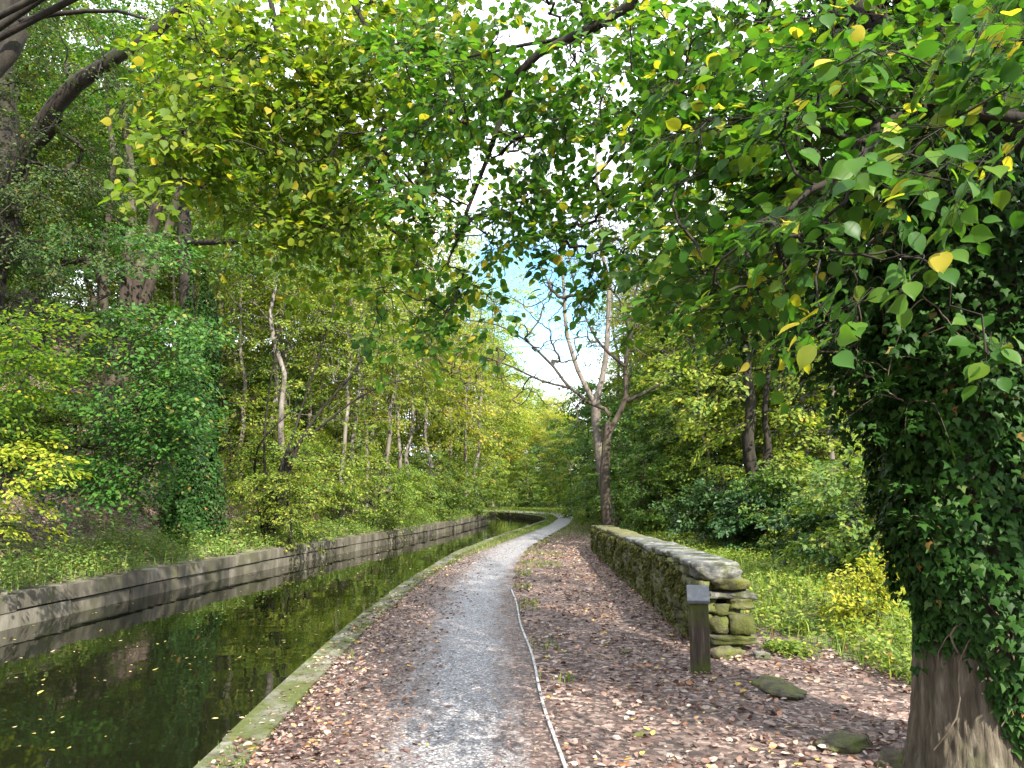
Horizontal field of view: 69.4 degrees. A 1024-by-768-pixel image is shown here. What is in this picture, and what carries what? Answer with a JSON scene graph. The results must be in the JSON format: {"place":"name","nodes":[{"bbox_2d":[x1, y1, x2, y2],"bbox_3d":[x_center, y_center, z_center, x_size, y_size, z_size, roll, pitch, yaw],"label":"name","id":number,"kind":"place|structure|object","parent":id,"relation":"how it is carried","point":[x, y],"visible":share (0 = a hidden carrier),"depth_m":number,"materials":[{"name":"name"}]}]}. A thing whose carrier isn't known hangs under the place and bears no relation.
{"place":"outdoors","nodes":[
{"label":"outdoors","id":0,"kind":"place"},
{"bbox_2d":[0,516,539,767],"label":"canal water","id":1,"kind":"structure","parent":0,"point":[143,714],"depth_m":8.47,"materials":[{"name":"green liquid"}]},
{"bbox_2d":[243,510,572,767],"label":"gravel path","id":2,"kind":"structure","parent":0,"point":[477,753],"depth_m":5.86,"materials":[{"name":"grey gravel"}]},
{"bbox_2d":[0,279,911,767],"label":"ground","id":3,"kind":"structure","parent":0,"point":[596,723],"depth_m":6.79,"materials":[{"name":"soil"}]},
{"bbox_2d":[0,439,93,544],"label":"yellow bush","id":4,"kind":"object","parent":3,"relation":"on","point":[23,481],"visible":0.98,"depth_m":9.36,"materials":[{"name":"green plant"}]},
{"bbox_2d":[0,334,93,471],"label":"woodland shrub","id":5,"kind":"object","parent":3,"relation":"on","point":[31,406],"visible":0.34,"depth_m":15.54,"materials":[{"name":"green plant"}]},
{"bbox_2d":[0,340,104,453],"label":"woodland shrub","id":6,"kind":"object","parent":3,"relation":"on","point":[90,376],"visible":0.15,"depth_m":18.01,"materials":[{"name":"green plant"}]},
{"bbox_2d":[0,299,128,473],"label":"hornbeam sapling","id":7,"kind":"object","parent":3,"relation":"on","point":[18,335],"visible":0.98,"depth_m":10.03,"materials":[{"name":"green plant"}]},
{"bbox_2d":[3,0,148,326],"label":"woodland tree","id":8,"kind":"object","parent":3,"relation":"on","point":[49,152],"visible":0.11,"depth_m":22.91,"materials":[{"name":"green plant"}]},
{"bbox_2d":[0,389,161,507],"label":"turning shrub","id":9,"kind":"object","parent":3,"relation":"on","point":[60,425],"visible":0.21,"depth_m":16.32,"materials":[{"name":"green plant"}]},
{"bbox_2d":[20,0,144,173],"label":"tall woodland tree","id":10,"kind":"object","parent":3,"relation":"on","point":[86,3],"visible":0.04,"depth_m":38.66,"materials":[{"name":"green plant"}]},
{"bbox_2d":[0,0,190,385],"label":"yew tree","id":11,"kind":"object","parent":3,"relation":"on","point":[19,154],"visible":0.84,"depth_m":12.18,"materials":[{"name":"green plant"}]},
{"bbox_2d":[5,25,197,369],"bbox_3d":[-14.956,-5.959,25.174,9.414,12.847,9.052,-7,-11,39],"label":"woodland tree","id":12,"kind":"object","parent":3,"relation":"on","point":[34,275],"visible":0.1,"depth_m":24.91,"materials":[{"name":"green plant"}]},
{"bbox_2d":[0,0,265,529],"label":"beech tree","id":13,"kind":"object","parent":3,"relation":"on","point":[137,285],"visible":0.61,"depth_m":13.69,"materials":[{"name":"green plant"}]},
{"bbox_2d":[29,0,293,269],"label":"tall woodland tree","id":14,"kind":"object","parent":3,"relation":"on","point":[142,13],"visible":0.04,"depth_m":27.48,"materials":[{"name":"green plant"}]},
{"bbox_2d":[93,152,250,374],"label":"slender tree","id":15,"kind":"object","parent":3,"relation":"on","point":[196,281],"visible":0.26,"depth_m":24.77,"materials":[{"name":"green plant"}]},
{"bbox_2d":[91,9,321,388],"bbox_3d":[-12.453,-6.698,30.712,10.431,17.964,9.338,-3,-9,20],"label":"tall woodland tree","id":16,"kind":"object","parent":3,"relation":"on","point":[177,290],"visible":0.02,"depth_m":31.52,"materials":[{"name":"green plant"}]},
{"bbox_2d":[133,371,303,484],"bbox_3d":[-9.306,1.770,24.339,5.066,4.186,4.658,0,-8,0],"label":"turning shrub","id":17,"kind":"object","parent":3,"relation":"on","point":[247,442],"visible":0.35,"depth_m":24.03,"materials":[{"name":"green plant"}]},
{"bbox_2d":[160,346,298,452],"bbox_3d":[-10.406,0.969,26.970,4.865,4.768,5.111,1,-8,-5],"label":"woodland shrub","id":18,"kind":"object","parent":3,"relation":"on","point":[258,374],"visible":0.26,"depth_m":27.22,"materials":[{"name":"green plant"}]},
{"bbox_2d":[164,223,303,453],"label":"slender tree","id":19,"kind":"object","parent":3,"relation":"on","point":[249,329],"visible":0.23,"depth_m":28.72,"materials":[{"name":"green plant"}]},
{"bbox_2d":[94,0,377,543],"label":"dark trunked tree","id":20,"kind":"object","parent":3,"relation":"on","point":[184,223],"visible":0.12,"depth_m":17.84,"materials":[{"name":"green plant"}]},
{"bbox_2d":[158,263,231,546],"bbox_3d":[-7.641,0.511,18.066,1.710,7.280,1.737,0,-8,0],"label":"ivy plant","id":21,"kind":"object","parent":20,"relation":"attached to","point":[211,490],"visible":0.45,"depth_m":17.62,"materials":[{"name":"green plant"}]},
{"bbox_2d":[158,168,323,476],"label":"slender tree","id":22,"kind":"object","parent":3,"relation":"on","point":[241,354],"visible":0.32,"depth_m":25.47,"materials":[{"name":"green plant"}]},
{"bbox_2d":[0,340,483,592],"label":"grassy bank","id":23,"kind":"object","parent":3,"relation":"on","point":[358,529],"visible":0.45,"depth_m":15.00,"materials":[{"name":"green plant"}]},
{"bbox_2d":[0,514,486,630],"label":"canal wall","id":24,"kind":"structure","parent":3,"relation":"on","point":[22,606],"depth_m":13.94,"materials":[{"name":"stone"}]},
{"bbox_2d":[162,117,354,526],"bbox_3d":[-7.736,-2.095,23.805,5.400,14.942,5.684,-4,-9,24],"label":"pale trunked tree","id":25,"kind":"object","parent":3,"relation":"on","point":[281,440],"visible":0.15,"depth_m":23.02,"materials":[{"name":"green plant"}]},
{"bbox_2d":[0,0,523,419],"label":"overhanging beech tree","id":26,"kind":"object","parent":3,"relation":"on","point":[326,83],"visible":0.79,"depth_m":6.44,"materials":[{"name":"green plant"}]},
{"bbox_2d":[197,147,356,416],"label":"slender tree","id":27,"kind":"object","parent":3,"relation":"on","point":[280,341],"visible":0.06,"depth_m":29.64,"materials":[{"name":"green plant"}]},
{"bbox_2d":[214,428,345,518],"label":"turning shrub","id":28,"kind":"object","parent":3,"relation":"on","point":[227,472],"visible":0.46,"depth_m":22.21,"materials":[{"name":"green plant"}]},
{"bbox_2d":[199,129,363,472],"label":"pale trunked tree","id":29,"kind":"object","parent":3,"relation":"on","point":[276,378],"visible":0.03,"depth_m":27.20,"materials":[{"name":"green plant"}]},
{"bbox_2d":[223,415,345,494],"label":"turning shrub","id":30,"kind":"object","parent":3,"relation":"on","point":[320,434],"visible":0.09,"depth_m":25.31,"materials":[{"name":"green plant"}]},
{"bbox_2d":[222,454,354,553],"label":"turning shrub","id":31,"kind":"object","parent":3,"relation":"on","point":[296,480],"visible":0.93,"depth_m":19.05,"materials":[{"name":"green plant"}]},
{"bbox_2d":[246,352,345,439],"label":"woodland shrub","id":32,"kind":"object","parent":3,"relation":"on","point":[302,417],"visible":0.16,"depth_m":40.73,"materials":[{"name":"green plant"}]},
{"bbox_2d":[233,432,367,528],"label":"turning shrub","id":33,"kind":"object","parent":3,"relation":"on","point":[344,470],"visible":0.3,"depth_m":24.69,"materials":[{"name":"green plant"}]},
{"bbox_2d":[244,166,381,462],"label":"slender tree","id":34,"kind":"object","parent":3,"relation":"on","point":[317,353],"visible":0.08,"depth_m":33.73,"materials":[{"name":"green plant"}]},
{"bbox_2d":[238,197,392,445],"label":"slender tree","id":35,"kind":"object","parent":3,"relation":"on","point":[309,376],"visible":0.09,"depth_m":31.27,"materials":[{"name":"green plant"}]},
{"bbox_2d":[253,269,427,541],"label":"multi stemmed sapling","id":36,"kind":"object","parent":3,"relation":"on","point":[293,451],"visible":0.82,"depth_m":19.94,"materials":[{"name":"green plant"}]},
{"bbox_2d":[256,202,424,524],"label":"slender tree","id":37,"kind":"object","parent":3,"relation":"on","point":[343,420],"visible":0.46,"depth_m":26.40,"materials":[{"name":"green plant"}]},
{"bbox_2d":[291,428,391,511],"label":"turning shrub","id":38,"kind":"object","parent":3,"relation":"on","point":[335,467],"visible":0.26,"depth_m":27.91,"materials":[{"name":"green plant"}]},
{"bbox_2d":[312,411,399,483],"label":"turning shrub","id":39,"kind":"object","parent":3,"relation":"on","point":[340,434],"visible":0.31,"depth_m":34.88,"materials":[{"name":"green plant"}]},
{"bbox_2d":[298,235,425,509],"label":"slender tree","id":40,"kind":"object","parent":3,"relation":"on","point":[362,386],"visible":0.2,"depth_m":30.75,"materials":[{"name":"green plant"}]},
{"bbox_2d":[297,199,426,513],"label":"pale trunked tree","id":41,"kind":"object","parent":3,"relation":"on","point":[352,438],"visible":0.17,"depth_m":30.20,"materials":[{"name":"green plant"}]},
{"bbox_2d":[193,511,548,767],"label":"canal kerb","id":42,"kind":"structure","parent":3,"relation":"on","point":[268,704],"depth_m":5.92,"materials":[{"name":"stone"}]},
{"bbox_2d":[317,449,440,540],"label":"turning shrub","id":43,"kind":"object","parent":3,"relation":"on","point":[403,495],"visible":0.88,"depth_m":26.63,"materials":[{"name":"green plant"}]},
{"bbox_2d":[305,190,488,503],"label":"slender tree","id":44,"kind":"object","parent":3,"relation":"on","point":[389,433],"visible":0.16,"depth_m":33.71,"materials":[{"name":"green plant"}]},
{"bbox_2d":[198,506,601,767],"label":"path grass","id":45,"kind":"structure","parent":3,"relation":"on","point":[535,511],"depth_m":22.64,"materials":[{"name":"green plant"}]},
{"bbox_2d":[364,464,444,522],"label":"turning shrub","id":46,"kind":"object","parent":3,"relation":"on","point":[421,498],"visible":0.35,"depth_m":30.63,"materials":[{"name":"green plant"}]},
{"bbox_2d":[337,166,499,498],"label":"slender golden tree","id":47,"kind":"object","parent":3,"relation":"on","point":[408,445],"visible":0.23,"depth_m":36.32,"materials":[{"name":"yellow plant"}]},
{"bbox_2d":[337,183,504,506],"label":"slender golden tree","id":48,"kind":"object","parent":3,"relation":"on","point":[425,431],"visible":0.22,"depth_m":38.60,"materials":[{"name":"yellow plant"}]},
{"bbox_2d":[359,335,497,483],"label":"turning tree","id":49,"kind":"object","parent":3,"relation":"on","point":[436,432],"visible":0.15,"depth_m":51.58,"materials":[{"name":"green plant"}]},
{"bbox_2d":[392,450,473,522],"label":"woodland shrub","id":50,"kind":"object","parent":3,"relation":"on","point":[450,495],"visible":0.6,"depth_m":35.61,"materials":[{"name":"green plant"}]},
{"bbox_2d":[394,448,473,507],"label":"turning shrub","id":51,"kind":"object","parent":3,"relation":"on","point":[462,476],"visible":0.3,"depth_m":39.45,"materials":[{"name":"green plant"}]},
{"bbox_2d":[382,244,513,485],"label":"slender tree","id":52,"kind":"object","parent":3,"relation":"on","point":[458,379],"visible":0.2,"depth_m":50.50,"materials":[{"name":"green plant"}]},
{"bbox_2d":[0,353,910,767],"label":"leaf litter","id":53,"kind":"object","parent":3,"relation":"on","point":[346,657],"visible":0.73,"depth_m":6.09,"materials":[{"name":"brown plant"}]},
{"bbox_2d":[429,458,494,516],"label":"woodland shrub","id":54,"kind":"object","parent":3,"relation":"on","point":[464,465],"visible":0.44,"depth_m":41.07,"materials":[{"name":"green plant"}]},
{"bbox_2d":[387,292,540,506],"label":"yellow tree","id":55,"kind":"object","parent":3,"relation":"on","point":[486,453],"visible":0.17,"depth_m":54.34,"materials":[{"name":"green plant"}]},
{"bbox_2d":[419,296,526,511],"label":"slender tree","id":56,"kind":"object","parent":3,"relation":"on","point":[465,427],"visible":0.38,"depth_m":42.84,"materials":[{"name":"green plant"}]},
{"bbox_2d":[443,466,513,519],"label":"turning shrub","id":57,"kind":"object","parent":3,"relation":"on","point":[491,496],"visible":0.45,"depth_m":43.55,"materials":[{"name":"green plant"}]},
{"bbox_2d":[417,229,551,511],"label":"slender golden tree","id":58,"kind":"object","parent":3,"relation":"on","point":[504,395],"visible":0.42,"depth_m":48.34,"materials":[{"name":"green plant"}]},
{"bbox_2d":[437,338,547,508],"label":"turning tree","id":59,"kind":"object","parent":3,"relation":"on","point":[498,464],"visible":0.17,"depth_m":64.35,"materials":[{"name":"green plant"}]},
{"bbox_2d":[488,390,560,506],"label":"turning tree","id":60,"kind":"object","parent":3,"relation":"on","point":[541,415],"visible":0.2,"depth_m":74.75,"materials":[{"name":"green plant"}]},
{"bbox_2d":[508,453,544,506],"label":"turning tree","id":61,"kind":"object","parent":3,"relation":"on","point":[523,462],"visible":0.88,"depth_m":69.15,"materials":[{"name":"green plant"}]},
{"bbox_2d":[511,588,566,767],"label":"path edging","id":62,"kind":"object","parent":3,"relation":"on","point":[558,748],"visible":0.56,"depth_m":5.61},
{"bbox_2d":[513,395,574,506],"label":"yellow tree","id":63,"kind":"object","parent":3,"relation":"on","point":[548,413],"visible":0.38,"depth_m":71.29,"materials":[{"name":"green plant"}]},
{"bbox_2d":[535,417,591,510],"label":"turning tree","id":64,"kind":"object","parent":3,"relation":"on","point":[557,459],"visible":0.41,"depth_m":57.63,"materials":[{"name":"green plant"}]},
{"bbox_2d":[413,182,714,525],"bbox_3d":[1.661,-0.744,21.347,9.130,11.399,3.350,0,-8,0],"label":"bare tree","id":65,"kind":"object","parent":3,"relation":"on","point":[605,495],"visible":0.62,"depth_m":21.16,"materials":[{"name":"brown plant"}]},
{"bbox_2d":[527,394,629,517],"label":"broadleaf tree","id":66,"kind":"object","parent":3,"relation":"on","point":[551,457],"visible":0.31,"depth_m":43.56,"materials":[{"name":"green plant"}]},
{"bbox_2d":[518,56,666,526],"bbox_3d":[3.407,-3.571,27.731,6.418,19.329,3.866,0,-8,0],"label":"pale forked tree","id":67,"kind":"object","parent":3,"relation":"on","point":[596,428],"visible":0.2,"depth_m":27.31,"materials":[{"name":"beige plant"}]},
{"bbox_2d":[541,198,654,476],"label":"sparse tree","id":68,"kind":"object","parent":3,"relation":"on","point":[618,365],"visible":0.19,"depth_m":40.92,"materials":[{"name":"green plant"}]},
{"bbox_2d":[559,443,661,529],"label":"woodland shrub","id":69,"kind":"object","parent":3,"relation":"on","point":[593,485],"visible":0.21,"depth_m":29.82,"materials":[{"name":"green plant"}]},
{"bbox_2d":[571,205,656,477],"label":"sparse tree","id":70,"kind":"object","parent":3,"relation":"on","point":[630,370],"visible":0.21,"depth_m":34.58,"materials":[{"name":"green plant"}]},
{"bbox_2d":[555,365,701,522],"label":"broadleaf tree","id":71,"kind":"object","parent":3,"relation":"on","point":[585,410],"visible":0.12,"depth_m":36.12,"materials":[{"name":"green plant"}]},
{"bbox_2d":[584,450,693,536],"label":"woodland shrub","id":72,"kind":"object","parent":3,"relation":"on","point":[637,475],"visible":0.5,"depth_m":23.40,"materials":[{"name":"green plant"}]},
{"bbox_2d":[618,466,708,534],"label":"woodland shrub","id":73,"kind":"object","parent":3,"relation":"on","point":[658,502],"visible":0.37,"depth_m":23.23,"materials":[{"name":"green plant"}]},
{"bbox_2d":[595,264,735,460],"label":"slender tree","id":74,"kind":"object","parent":3,"relation":"on","point":[638,357],"visible":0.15,"depth_m":28.99,"materials":[{"name":"green plant"}]},
{"bbox_2d":[612,430,729,528],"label":"woodland shrub","id":75,"kind":"object","parent":3,"relation":"on","point":[674,491],"visible":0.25,"depth_m":24.74,"materials":[{"name":"green plant"}]},
{"bbox_2d":[320,0,1023,414],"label":"overhanging lime tree","id":76,"kind":"object","parent":3,"relation":"on","point":[968,76],"visible":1,"depth_m":3.58,"materials":[{"name":"green plant"}]},
{"bbox_2d":[590,525,758,648],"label":"stone wall","id":77,"kind":"structure","parent":3,"relation":"on","point":[658,574],"depth_m":8.60,"materials":[{"name":"stone"}]},
{"bbox_2d":[597,324,774,523],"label":"broadleaf tree","id":78,"kind":"object","parent":3,"relation":"on","point":[635,423],"visible":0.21,"depth_m":26.84,"materials":[{"name":"green plant"}]},
{"bbox_2d":[620,272,768,527],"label":"slender tree","id":79,"kind":"object","parent":3,"relation":"on","point":[678,419],"visible":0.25,"depth_m":23.97,"materials":[{"name":"green plant"}]},
{"bbox_2d":[686,585,710,673],"bbox_3d":[1.700,2.314,6.707,0.200,0.934,0.194,-2,-8,12],"label":"wooden post","id":80,"kind":"object","parent":3,"relation":"on","point":[698,599],"visible":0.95,"depth_m":6.65,"materials":[{"name":"brown wood"}]},
{"bbox_2d":[591,280,807,485],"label":"turning tree","id":81,"kind":"object","parent":3,"relation":"on","point":[618,382],"visible":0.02,"depth_m":36.52,"materials":[{"name":"green plant"}]},
{"bbox_2d":[599,282,804,481],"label":"turning tree","id":82,"kind":"object","parent":3,"relation":"on","point":[605,303],"visible":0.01,"depth_m":32.11,"materials":[{"name":"green plant"}]},
{"bbox_2d":[641,437,787,536],"bbox_3d":[6.656,3.801,24.018,5.066,4.186,4.658,1,-8,-7],"label":"turning shrub","id":83,"kind":"object","parent":3,"relation":"on","point":[681,469],"visible":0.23,"depth_m":23.26,"materials":[{"name":"green plant"}]},
{"bbox_2d":[643,471,786,553],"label":"laurel bush","id":84,"kind":"object","parent":3,"relation":"on","point":[700,496],"visible":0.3,"depth_m":17.75,"materials":[{"name":"green plant"}]},
{"bbox_2d":[627,155,814,473],"bbox_3d":[7.600,-1.457,26.823,7.226,15.271,7.554,2,-9,-15],"label":"slender tree","id":85,"kind":"object","parent":3,"relation":"on","point":[726,371],"visible":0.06,"depth_m":26.62,"materials":[{"name":"green plant"}]},
{"bbox_2d":[632,241,846,550],"bbox_3d":[9.767,0.415,26.758,10.519,13.496,9.163,8,-11,-44],"label":"turning tree","id":86,"kind":"object","parent":3,"relation":"on","point":[639,354],"visible":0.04,"depth_m":25.47,"materials":[{"name":"green plant"}]},
{"bbox_2d":[666,196,818,452],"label":"slender tree","id":87,"kind":"object","parent":3,"relation":"on","point":[684,345],"visible":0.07,"depth_m":25.20,"materials":[{"name":"green plant"}]},
{"bbox_2d":[626,158,875,526],"bbox_3d":[6.388,-0.826,18.064,6.983,10.991,5.571,0,-8,0],"label":"forked dark tree","id":88,"kind":"object","parent":3,"relation":"on","point":[748,444],"visible":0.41,"depth_m":17.88,"materials":[{"name":"green plant"}]},
{"bbox_2d":[681,442,826,532],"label":"turning shrub","id":89,"kind":"object","parent":3,"relation":"on","point":[729,471],"visible":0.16,"depth_m":21.04,"materials":[{"name":"green plant"}]},
{"bbox_2d":[620,523,911,684],"bbox_3d":[7.350,6.321,22.022,9.726,4.170,34.826,0,-8,0],"label":"slope herbage","id":90,"kind":"object","parent":3,"relation":"on","point":[782,579],"visible":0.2,"depth_m":8.75,"materials":[{"name":"green plant"}]},
{"bbox_2d":[749,675,806,699],"bbox_3d":[2.184,2.495,6.076,0.345,0.074,0.704,1,-8,-7],"label":"mossy rock","id":91,"kind":"object","parent":3,"relation":"on","point":[775,686],"visible":0.92,"depth_m":5.98,"materials":[{"name":"green stone"}]},
{"bbox_2d":[697,256,860,481],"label":"slender tree","id":92,"kind":"object","parent":3,"relation":"on","point":[807,450],"visible":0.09,"depth_m":22.53,"materials":[{"name":"green plant"}]},
{"bbox_2d":[704,479,863,564],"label":"laurel bush","id":93,"kind":"object","parent":3,"relation":"on","point":[727,526],"visible":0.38,"depth_m":16.28,"materials":[{"name":"green plant"}]},
{"bbox_2d":[718,138,861,472],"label":"slender tree","id":94,"kind":"object","parent":3,"relation":"on","point":[832,455],"visible":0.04,"depth_m":18.90,"materials":[{"name":"green plant"}]},
{"bbox_2d":[723,456,882,565],"bbox_3d":[6.387,3.018,15.968,3.194,2.980,3.040,4,-9,-26],"label":"woodland shrub","id":95,"kind":"object","parent":3,"relation":"on","point":[768,482],"visible":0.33,"depth_m":16.09,"materials":[{"name":"green plant"}]},
{"bbox_2d":[732,210,875,501],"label":"slender tree","id":96,"kind":"object","parent":3,"relation":"on","point":[806,432],"visible":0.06,"depth_m":20.59,"materials":[{"name":"green plant"}]},
{"bbox_2d":[760,457,877,581],"bbox_3d":[7.021,2.994,14.399,4.144,3.425,3.811,-2,-9,16],"label":"turning shrub","id":97,"kind":"object","parent":3,"relation":"on","point":[763,544],"visible":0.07,"depth_m":14.96,"materials":[{"name":"green plant"}]},
{"bbox_2d":[754,483,906,609],"bbox_3d":[6.110,2.896,12.191,3.945,2.821,3.872,2,-8,-11],"label":"laurel bush","id":98,"kind":"object","parent":3,"relation":"on","point":[787,520],"visible":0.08,"depth_m":12.51,"materials":[{"name":"green plant"}]},
{"bbox_2d":[813,730,871,753],"bbox_3d":[2.113,2.289,4.715,0.471,0.101,0.262,7,-11,-41],"label":"mossy rock","id":99,"kind":"object","parent":3,"relation":"on","point":[841,741],"visible":0.92,"depth_m":4.64,"materials":[{"name":"green stone"}]},
{"bbox_2d":[776,440,910,614],"bbox_3d":[5.959,2.507,11.006,3.648,3.576,3.833,-5,-10,31],"label":"woodland shrub","id":100,"kind":"object","parent":3,"relation":"on","point":[821,509],"visible":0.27,"depth_m":10.92,"materials":[{"name":"green plant"}]},
{"bbox_2d":[674,0,1023,767],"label":"ivy clad tree","id":101,"kind":"object","parent":3,"relation":"on","point":[972,738],"visible":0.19,"depth_m":4.09,"materials":[{"name":"green plant"}]},
{"bbox_2d":[652,0,1023,760],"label":"ivy plant","id":102,"kind":"object","parent":101,"relation":"attached to","point":[890,354],"visible":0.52,"depth_m":4.06,"materials":[{"name":"green plant"}]},
{"bbox_2d":[815,541,909,636],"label":"yellow bush","id":103,"kind":"object","parent":3,"relation":"on","point":[871,586],"visible":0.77,"depth_m":8.23,"materials":[{"name":"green plant"}]},
{"bbox_2d":[21,0,1017,469],"label":"sky","id":104,"kind":"structure","parent":0,"point":[543,334],"materials":[{"name":"white"}]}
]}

